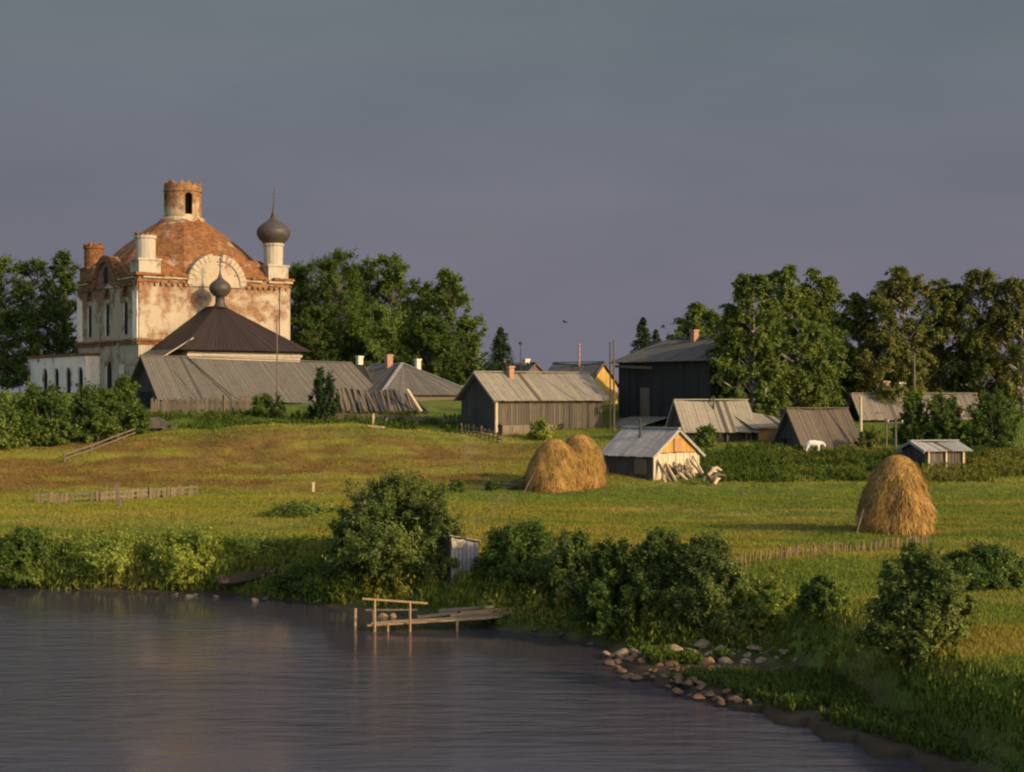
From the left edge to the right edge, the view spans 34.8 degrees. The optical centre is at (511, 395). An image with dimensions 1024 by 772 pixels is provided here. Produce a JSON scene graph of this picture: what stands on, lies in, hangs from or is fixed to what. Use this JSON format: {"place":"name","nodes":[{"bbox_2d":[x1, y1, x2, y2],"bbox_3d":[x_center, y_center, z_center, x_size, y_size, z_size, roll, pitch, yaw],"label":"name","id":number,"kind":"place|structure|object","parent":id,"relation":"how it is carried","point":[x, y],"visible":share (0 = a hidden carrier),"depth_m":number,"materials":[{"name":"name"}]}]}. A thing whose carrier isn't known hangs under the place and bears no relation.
{"place":"outdoors","nodes":[
{"label":"outdoors","id":0,"kind":"place"},
{"bbox_2d":[0,587,924,771],"bbox_3d":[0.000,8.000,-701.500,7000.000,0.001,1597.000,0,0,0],"label":"river water","id":1,"kind":"structure","parent":0,"point":[92,681],"depth_m":42.70,"materials":[{"name":"grey liquid"}]},
{"bbox_2d":[362,598,518,631],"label":"jetty","id":2,"kind":"object","parent":1,"relation":"in","point":[471,614],"visible":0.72,"depth_m":56.15,"materials":[{"name":"beige wood"}]},
{"bbox_2d":[0,392,1023,771],"bbox_3d":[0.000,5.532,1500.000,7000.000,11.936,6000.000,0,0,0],"label":"ground","id":3,"kind":"structure","parent":0,"point":[874,744],"depth_m":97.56,"materials":[{"name":"plant"}]},
{"bbox_2d":[0,253,28,391],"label":"broadleaf tree","id":4,"kind":"object","parent":3,"relation":"on","point":[5,262],"visible":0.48,"depth_m":198.62,"materials":[{"name":"green plant"}]},
{"bbox_2d":[0,389,42,448],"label":"bush","id":5,"kind":"object","parent":3,"relation":"on","point":[10,437],"visible":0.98,"depth_m":117.25,"materials":[{"name":"green plant"}]},
{"bbox_2d":[0,257,77,387],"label":"broadleaf tree","id":6,"kind":"object","parent":3,"relation":"on","point":[37,317],"visible":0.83,"depth_m":194.77,"materials":[{"name":"green plant"}]},
{"bbox_2d":[0,522,82,586],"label":"willow bush","id":7,"kind":"object","parent":3,"relation":"on","point":[29,553],"visible":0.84,"depth_m":67.66,"materials":[{"name":"green plant"}]},
{"bbox_2d":[7,379,99,444],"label":"bush","id":8,"kind":"object","parent":3,"relation":"on","point":[47,415],"visible":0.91,"depth_m":118.89,"materials":[{"name":"green plant"}]},
{"bbox_2d":[34,249,81,353],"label":"broadleaf tree","id":9,"kind":"object","parent":3,"relation":"on","point":[67,286],"visible":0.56,"depth_m":199.10,"materials":[{"name":"green plant"}]},
{"bbox_2d":[59,377,132,443],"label":"bush","id":10,"kind":"object","parent":3,"relation":"on","point":[94,404],"visible":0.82,"depth_m":120.97,"materials":[{"name":"green plant"}]},
{"bbox_2d":[63,428,136,461],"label":"pole fence","id":11,"kind":"object","parent":3,"relation":"on","point":[92,445],"visible":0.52,"depth_m":116.24,"materials":[{"name":"wood"}]},
{"bbox_2d":[59,527,154,577],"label":"willow bush","id":12,"kind":"object","parent":3,"relation":"on","point":[113,550],"visible":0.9,"depth_m":67.18,"materials":[{"name":"green plant"}]},
{"bbox_2d":[36,484,197,503],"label":"sagging fence","id":13,"kind":"object","parent":3,"relation":"on","point":[145,493],"visible":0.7,"depth_m":94.35,"materials":[{"name":"wood"}]},
{"bbox_2d":[105,372,143,420],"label":"bush","id":14,"kind":"object","parent":3,"relation":"on","point":[125,388],"visible":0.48,"depth_m":131.59,"materials":[{"name":"green plant"}]},
{"bbox_2d":[117,402,152,435],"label":"bush","id":15,"kind":"object","parent":3,"relation":"on","point":[139,421],"visible":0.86,"depth_m":125.44,"materials":[{"name":"green plant"}]},
{"bbox_2d":[119,417,177,433],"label":"root cellar","id":16,"kind":"object","parent":3,"relation":"on","point":[156,423],"visible":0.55,"depth_m":127.48,"materials":[{"name":"grey wood"}]},
{"bbox_2d":[26,179,311,392],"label":"church","id":17,"kind":"structure","parent":3,"relation":"on","point":[181,277],"depth_m":175.66,"materials":[{"name":"paint"}]},
{"bbox_2d":[107,362,111,389],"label":"window","id":18,"kind":"structure","parent":17,"relation":"in","point":[109,370],"depth_m":177.32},
{"bbox_2d":[0,531,343,603],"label":"reed belt","id":19,"kind":"object","parent":3,"relation":"on","point":[54,577],"visible":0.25,"depth_m":66.80,"materials":[{"name":"green plant"}]},
{"bbox_2d":[138,523,237,583],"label":"willow bush","id":20,"kind":"object","parent":3,"relation":"on","point":[176,552],"visible":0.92,"depth_m":66.66,"materials":[{"name":"green plant"}]},
{"bbox_2d":[151,393,275,414],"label":"board fence","id":21,"kind":"object","parent":3,"relation":"on","point":[199,405],"visible":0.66,"depth_m":138.11,"materials":[{"name":"grey wood"}]},
{"bbox_2d":[218,533,283,557],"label":"willow bush","id":22,"kind":"object","parent":3,"relation":"on","point":[250,542],"visible":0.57,"depth_m":68.36,"materials":[{"name":"green plant"}]},
{"bbox_2d":[129,354,373,408],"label":"long barn","id":23,"kind":"structure","parent":3,"relation":"on","point":[170,377],"depth_m":145.42,"materials":[{"name":"grey wood"}]},
{"bbox_2d":[140,392,151,407],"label":"door","id":24,"kind":"structure","parent":23,"relation":"in","point":[145,397],"depth_m":142.55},
{"bbox_2d":[216,559,288,586],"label":"rowing boat","id":25,"kind":"object","parent":3,"relation":"on","point":[235,579],"visible":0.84,"depth_m":65.49,"materials":[{"name":"wood"}]},
{"bbox_2d":[250,392,286,416],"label":"bush","id":26,"kind":"object","parent":3,"relation":"on","point":[262,406],"visible":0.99,"depth_m":135.38,"materials":[{"name":"green plant"}]},
{"bbox_2d":[276,315,277,416],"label":"utility pole","id":27,"kind":"object","parent":3,"relation":"on","point":[276,356],"visible":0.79,"depth_m":135.96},
{"bbox_2d":[266,564,319,594],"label":"willow bush","id":28,"kind":"object","parent":3,"relation":"on","point":[297,586],"visible":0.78,"depth_m":63.41,"materials":[{"name":"green plant"}]},
{"bbox_2d":[257,498,339,516],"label":"bush","id":29,"kind":"object","parent":3,"relation":"on","point":[296,508],"visible":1,"depth_m":80.90,"materials":[{"name":"green plant"}]},
{"bbox_2d":[288,261,332,356],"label":"broadleaf tree","id":30,"kind":"object","parent":3,"relation":"on","point":[296,272],"visible":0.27,"depth_m":194.85,"materials":[{"name":"green plant"}]},
{"bbox_2d":[149,407,483,432],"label":"crest weeds","id":31,"kind":"object","parent":3,"relation":"on","point":[221,418],"visible":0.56,"depth_m":131.60,"materials":[{"name":"green plant"}]},
{"bbox_2d":[301,366,340,421],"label":"juniper bush","id":32,"kind":"object","parent":3,"relation":"on","point":[324,396],"visible":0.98,"depth_m":132.41,"materials":[{"name":"green plant"}]},
{"bbox_2d":[290,300,360,361],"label":"broadleaf tree","id":33,"kind":"object","parent":3,"relation":"on","point":[313,322],"visible":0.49,"depth_m":184.82,"materials":[{"name":"green plant"}]},
{"bbox_2d":[313,518,371,596],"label":"willow bush","id":34,"kind":"object","parent":3,"relation":"on","point":[347,583],"visible":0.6,"depth_m":61.93,"materials":[{"name":"green plant"}]},
{"bbox_2d":[290,244,403,361],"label":"broadleaf tree","id":35,"kind":"object","parent":3,"relation":"on","point":[329,280],"visible":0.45,"depth_m":190.64,"materials":[{"name":"green plant"}]},
{"bbox_2d":[345,254,391,356],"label":"broadleaf tree","id":36,"kind":"object","parent":3,"relation":"on","point":[370,275],"visible":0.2,"depth_m":196.09,"materials":[{"name":"green plant"}]},
{"bbox_2d":[339,302,414,366],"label":"broadleaf tree","id":37,"kind":"object","parent":3,"relation":"on","point":[379,329],"visible":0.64,"depth_m":183.46,"materials":[{"name":"green plant"}]},
{"bbox_2d":[336,386,430,413],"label":"collapsed shed","id":38,"kind":"structure","parent":3,"relation":"on","point":[399,399],"depth_m":138.69,"materials":[{"name":"grey wood"}]},
{"bbox_2d":[306,411,460,424],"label":"board fence","id":39,"kind":"object","parent":3,"relation":"on","point":[407,417],"visible":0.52,"depth_m":134.03,"materials":[{"name":"wood"}]},
{"bbox_2d":[319,463,465,581],"bbox_3d":[-4.689,4.867,63.165,5.708,4.422,7.663,0,0,0],"label":"willow bush","id":40,"kind":"object","parent":3,"relation":"on","point":[387,512],"visible":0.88,"depth_m":62.03,"materials":[{"name":"green plant"}]},
{"bbox_2d":[360,252,424,365],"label":"broadleaf tree","id":41,"kind":"object","parent":3,"relation":"on","point":[393,274],"visible":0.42,"depth_m":193.53,"materials":[{"name":"green plant"}]},
{"bbox_2d":[355,354,461,401],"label":"hipped house","id":42,"kind":"structure","parent":3,"relation":"on","point":[417,382],"depth_m":154.21,"materials":[{"name":"wood"}]},
{"bbox_2d":[396,277,456,369],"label":"broadleaf tree","id":43,"kind":"object","parent":3,"relation":"on","point":[424,293],"visible":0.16,"depth_m":199.50,"materials":[{"name":"green plant"}]},
{"bbox_2d":[381,313,473,383],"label":"broadleaf tree","id":44,"kind":"object","parent":3,"relation":"on","point":[439,342],"visible":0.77,"depth_m":183.04,"materials":[{"name":"green plant"}]},
{"bbox_2d":[404,497,467,579],"bbox_3d":[-3.018,5.444,61.988,3.050,3.175,2.462,0,0,0],"label":"willow bush","id":45,"kind":"object","parent":3,"relation":"on","point":[437,520],"visible":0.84,"depth_m":61.55,"materials":[{"name":"green plant"}]},
{"bbox_2d":[408,268,488,385],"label":"broadleaf tree","id":46,"kind":"object","parent":3,"relation":"on","point":[444,302],"visible":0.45,"depth_m":191.86,"materials":[{"name":"green plant"}]},
{"bbox_2d":[447,479,464,492],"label":"bush","id":47,"kind":"object","parent":3,"relation":"on","point":[457,487],"visible":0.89,"depth_m":98.48,"materials":[{"name":"green plant"}]},
{"bbox_2d":[439,535,480,582],"bbox_3d":[-2.022,6.356,61.930,1.372,2.267,1.286,0,0,-28],"label":"plank hut","id":48,"kind":"object","parent":3,"relation":"on","point":[465,548],"visible":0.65,"depth_m":61.42,"materials":[{"name":"grey wood"}]},
{"bbox_2d":[452,313,487,385],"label":"broadleaf tree","id":49,"kind":"object","parent":3,"relation":"on","point":[466,324],"visible":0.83,"depth_m":189.50,"materials":[{"name":"green plant"}]},
{"bbox_2d":[460,423,503,442],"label":"rail fence","id":50,"kind":"object","parent":3,"relation":"on","point":[481,433],"visible":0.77,"depth_m":123.70,"materials":[{"name":"wood"}]},
{"bbox_2d":[484,479,499,490],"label":"bush","id":51,"kind":"object","parent":3,"relation":"on","point":[489,486],"visible":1,"depth_m":99.59,"materials":[{"name":"green plant"}]},
{"bbox_2d":[481,326,521,373],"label":"spruce tree","id":52,"kind":"object","parent":3,"relation":"on","point":[500,349],"visible":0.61,"depth_m":179.71,"materials":[{"name":"green plant"}]},
{"bbox_2d":[464,515,556,588],"bbox_3d":[0.465,5.641,59.725,4.459,2.631,5.522,0,0,0],"label":"willow bush","id":53,"kind":"object","parent":3,"relation":"on","point":[517,551],"visible":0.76,"depth_m":58.98,"materials":[{"name":"green plant"}]},
{"bbox_2d":[0,521,1023,771],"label":"bank weeds","id":54,"kind":"object","parent":3,"relation":"on","point":[642,629],"visible":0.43,"depth_m":52.88,"materials":[{"name":"green plant"}]},
{"bbox_2d":[486,359,544,373],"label":"cottage","id":55,"kind":"structure","parent":3,"relation":"on","point":[527,365],"depth_m":186.28,"materials":[{"name":"wood"}]},
{"bbox_2d":[453,365,608,434],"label":"plank barn","id":56,"kind":"structure","parent":3,"relation":"on","point":[510,401],"depth_m":128.77,"materials":[{"name":"wood"}]},
{"bbox_2d":[525,415,560,439],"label":"bush","id":57,"kind":"object","parent":3,"relation":"on","point":[541,432],"visible":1,"depth_m":123.21,"materials":[{"name":"green plant"}]},
{"bbox_2d":[513,438,589,494],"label":"haystack","id":58,"kind":"object","parent":3,"relation":"on","point":[555,465],"visible":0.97,"depth_m":99.13,"materials":[{"name":"plant"}]},
{"bbox_2d":[526,524,595,604],"bbox_3d":[2.074,5.828,56.601,2.638,2.739,3.214,0,0,-30],"label":"willow bush","id":59,"kind":"object","parent":3,"relation":"on","point":[565,557],"visible":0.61,"depth_m":56.00,"materials":[{"name":"green plant"}]},
{"bbox_2d":[545,344,618,404],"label":"yellow house","id":60,"kind":"structure","parent":3,"relation":"on","point":[598,372],"depth_m":144.30,"materials":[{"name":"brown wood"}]},
{"bbox_2d":[565,434,611,490],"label":"haystack","id":61,"kind":"object","parent":3,"relation":"on","point":[585,448],"visible":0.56,"depth_m":101.43,"materials":[{"name":"plant"}]},
{"bbox_2d":[552,532,654,635],"bbox_3d":[3.496,6.025,53.038,4.091,3.199,3.251,0,0,-31],"label":"willow bush","id":62,"kind":"object","parent":3,"relation":"on","point":[604,593],"visible":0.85,"depth_m":52.32,"materials":[{"name":"green plant"}]},
{"bbox_2d":[609,342,610,429],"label":"utility pole","id":63,"kind":"object","parent":3,"relation":"on","point":[610,386],"visible":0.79,"depth_m":128.97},
{"bbox_2d":[613,340,614,433],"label":"utility pole","id":64,"kind":"object","parent":3,"relation":"on","point":[613,386],"visible":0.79,"depth_m":126.94,"materials":[{"name":"grey wood"}]},
{"bbox_2d":[629,317,652,353],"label":"spruce tree","id":65,"kind":"object","parent":3,"relation":"on","point":[644,334],"visible":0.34,"depth_m":157.76,"materials":[{"name":"green plant"}]},
{"bbox_2d":[601,418,705,479],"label":"bath house","id":66,"kind":"structure","parent":3,"relation":"on","point":[640,451],"depth_m":105.68,"materials":[{"name":"wood"}]},
{"bbox_2d":[634,458,645,474],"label":"door","id":67,"kind":"structure","parent":66,"relation":"in","point":[639,463],"depth_m":104.62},
{"bbox_2d":[621,526,688,622],"bbox_3d":[4.826,5.705,52.266,2.660,3.107,3.006,0,0,0],"label":"willow bush","id":68,"kind":"object","parent":3,"relation":"on","point":[658,553],"visible":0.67,"depth_m":51.86,"materials":[{"name":"green plant"}]},
{"bbox_2d":[661,301,721,338],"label":"birch tree","id":69,"kind":"object","parent":3,"relation":"on","point":[697,313],"visible":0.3,"depth_m":163.82,"materials":[{"name":"green plant"}]},
{"bbox_2d":[608,329,794,426],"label":"log house","id":70,"kind":"structure","parent":3,"relation":"on","point":[656,378],"depth_m":132.05,"materials":[{"name":"brown wood"}]},
{"bbox_2d":[693,639,712,649],"bbox_3d":[5.790,7.639,50.136,0.491,0.347,0.668,0,0,45],"label":"stone","id":71,"kind":"object","parent":3,"relation":"on","point":[705,643],"visible":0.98,"depth_m":49.94,"materials":[{"name":"stone"}]},
{"bbox_2d":[692,423,721,446],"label":"bush","id":72,"kind":"object","parent":3,"relation":"on","point":[705,434],"visible":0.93,"depth_m":118.19,"materials":[{"name":"green plant"}]},
{"bbox_2d":[698,466,725,484],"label":"stump heap","id":73,"kind":"object","parent":3,"relation":"on","point":[712,469],"visible":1,"depth_m":102.32,"materials":[{"name":"brown wood"}]},
{"bbox_2d":[659,527,771,635],"bbox_3d":[6.090,5.792,51.211,3.265,3.296,4.796,0,0,-33],"label":"willow bush","id":74,"kind":"object","parent":3,"relation":"on","point":[709,578],"visible":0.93,"depth_m":50.53,"materials":[{"name":"green plant"}]},
{"bbox_2d":[665,396,779,442],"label":"open shed","id":75,"kind":"structure","parent":3,"relation":"on","point":[733,421],"depth_m":121.59,"materials":[{"name":"grey wood"}]},
{"bbox_2d":[710,304,755,401],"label":"birch tree","id":76,"kind":"object","parent":3,"relation":"on","point":[730,320],"visible":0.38,"depth_m":126.19,"materials":[{"name":"green plant"}]},
{"bbox_2d":[716,327,755,385],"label":"birch tree","id":77,"kind":"object","parent":3,"relation":"on","point":[727,355],"visible":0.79,"depth_m":124.98,"materials":[{"name":"green plant"}]},
{"bbox_2d":[701,272,795,420],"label":"birch tree","id":78,"kind":"object","parent":3,"relation":"on","point":[745,294],"visible":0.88,"depth_m":125.14,"materials":[{"name":"green plant"}]},
{"bbox_2d":[733,575,801,626],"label":"willow bush","id":79,"kind":"object","parent":3,"relation":"on","point":[779,602],"visible":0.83,"depth_m":50.12,"materials":[{"name":"green plant"}]},
{"bbox_2d":[751,328,783,414],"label":"birch tree","id":80,"kind":"object","parent":3,"relation":"on","point":[771,354],"visible":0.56,"depth_m":124.92,"materials":[{"name":"green plant"}]},
{"bbox_2d":[755,264,845,395],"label":"birch tree","id":81,"kind":"object","parent":3,"relation":"on","point":[785,293],"visible":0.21,"depth_m":139.77,"materials":[{"name":"green plant"}]},
{"bbox_2d":[767,313,851,409],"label":"birch tree","id":82,"kind":"object","parent":3,"relation":"on","point":[810,340],"visible":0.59,"depth_m":131.40,"materials":[{"name":"green plant"}]},
{"bbox_2d":[771,407,858,449],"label":"dark shed","id":83,"kind":"structure","parent":3,"relation":"on","point":[832,428],"depth_m":119.69,"materials":[{"name":"grey wood"}]},
{"bbox_2d":[804,440,825,450],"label":"cow","id":84,"kind":"object","parent":3,"relation":"on","point":[813,443],"visible":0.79,"depth_m":115.82},
{"bbox_2d":[794,572,851,616],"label":"willow bush","id":85,"kind":"object","parent":3,"relation":"on","point":[820,593],"visible":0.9,"depth_m":47.82,"materials":[{"name":"green plant"}]},
{"bbox_2d":[791,267,855,404],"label":"birch tree","id":86,"kind":"object","parent":3,"relation":"on","point":[826,286],"visible":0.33,"depth_m":141.99,"materials":[{"name":"green plant"}]},
{"bbox_2d":[628,634,1021,771],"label":"shore sedge","id":87,"kind":"object","parent":3,"relation":"on","point":[804,687],"visible":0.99,"depth_m":41.65,"materials":[{"name":"green plant"}]},
{"bbox_2d":[731,534,928,565],"bbox_3d":[12.111,5.996,61.360,10.863,1.074,0.355,0,0,-38],"label":"stick fence","id":88,"kind":"object","parent":3,"relation":"on","point":[814,548],"visible":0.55,"depth_m":61.40,"materials":[{"name":"wood"}]},
{"bbox_2d":[859,396,862,447],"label":"utility pole","id":89,"kind":"object","parent":3,"relation":"on","point":[860,416],"visible":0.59,"depth_m":119.42,"materials":[{"name":"brown wood"}]},
{"bbox_2d":[825,291,897,394],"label":"birch tree","id":90,"kind":"object","parent":3,"relation":"on","point":[856,304],"visible":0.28,"depth_m":142.07,"materials":[{"name":"green plant"}]},
{"bbox_2d":[702,441,1023,482],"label":"nettle thicket","id":91,"kind":"object","parent":3,"relation":"on","point":[775,461],"visible":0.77,"depth_m":109.41,"materials":[{"name":"green plant"}]},
{"bbox_2d":[853,426,882,449],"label":"bush","id":92,"kind":"object","parent":3,"relation":"on","point":[867,439],"visible":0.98,"depth_m":117.73,"materials":[{"name":"green plant"}]},
{"bbox_2d":[829,329,928,408],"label":"birch tree","id":93,"kind":"object","parent":3,"relation":"on","point":[890,346],"visible":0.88,"depth_m":135.93,"materials":[{"name":"green plant"}]},
{"bbox_2d":[887,418,903,448],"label":"utility pole","id":94,"kind":"object","parent":3,"relation":"on","point":[895,423],"visible":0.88,"depth_m":116.96,"materials":[{"name":"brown wood"}]},
{"bbox_2d":[847,455,951,536],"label":"haystack","id":95,"kind":"object","parent":3,"relation":"on","point":[895,498],"visible":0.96,"depth_m":70.02,"materials":[{"name":"plant"}]},
{"bbox_2d":[852,265,968,394],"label":"birch tree","id":96,"kind":"object","parent":3,"relation":"on","point":[888,300],"visible":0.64,"depth_m":140.02,"materials":[{"name":"green plant"}]},
{"bbox_2d":[890,387,933,443],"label":"bush","id":97,"kind":"object","parent":3,"relation":"on","point":[914,417],"visible":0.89,"depth_m":120.42,"materials":[{"name":"green plant"}]},
{"bbox_2d":[846,538,982,659],"bbox_3d":[10.181,5.045,40.960,2.965,2.934,3.350,0,0,31],"label":"willow bush","id":98,"kind":"object","parent":3,"relation":"on","point":[924,608],"visible":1,"depth_m":40.16,"materials":[{"name":"green plant"}]},
{"bbox_2d":[845,380,984,421],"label":"long cottage","id":99,"kind":"structure","parent":3,"relation":"on","point":[875,409],"depth_m":134.12,"materials":[{"name":"grey wood"}]},
{"bbox_2d":[895,439,972,468],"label":"little shed","id":100,"kind":"structure","parent":3,"relation":"on","point":[950,451],"depth_m":108.75,"materials":[{"name":"grey wood"}]},
{"bbox_2d":[899,277,993,394],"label":"birch tree","id":101,"kind":"object","parent":3,"relation":"on","point":[945,356],"visible":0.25,"depth_m":142.60,"materials":[{"name":"green plant"}]},
{"bbox_2d":[923,392,970,443],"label":"bush","id":102,"kind":"object","parent":3,"relation":"on","point":[944,423],"visible":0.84,"depth_m":119.51,"materials":[{"name":"green plant"}]},
{"bbox_2d":[920,267,1023,398],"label":"birch tree","id":103,"kind":"object","parent":3,"relation":"on","point":[975,341],"visible":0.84,"depth_m":140.46,"materials":[{"name":"green plant"}]},
{"bbox_2d":[936,540,1023,590],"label":"willow bush","id":104,"kind":"object","parent":3,"relation":"on","point":[995,565],"visible":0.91,"depth_m":50.68,"materials":[{"name":"green plant"}]},
{"bbox_2d":[959,386,1023,448],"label":"bush","id":105,"kind":"object","parent":3,"relation":"on","point":[990,428],"visible":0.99,"depth_m":118.24,"materials":[{"name":"green plant"}]},
{"bbox_2d":[981,275,1023,412],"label":"birch tree","id":106,"kind":"object","parent":3,"relation":"on","point":[1015,287],"visible":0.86,"depth_m":138.97,"materials":[{"name":"green plant"}]},
{"bbox_2d":[0,0,1023,392],"label":"sky","id":107,"kind":"structure","parent":0,"point":[598,167],"materials":[{"name":"grey"}]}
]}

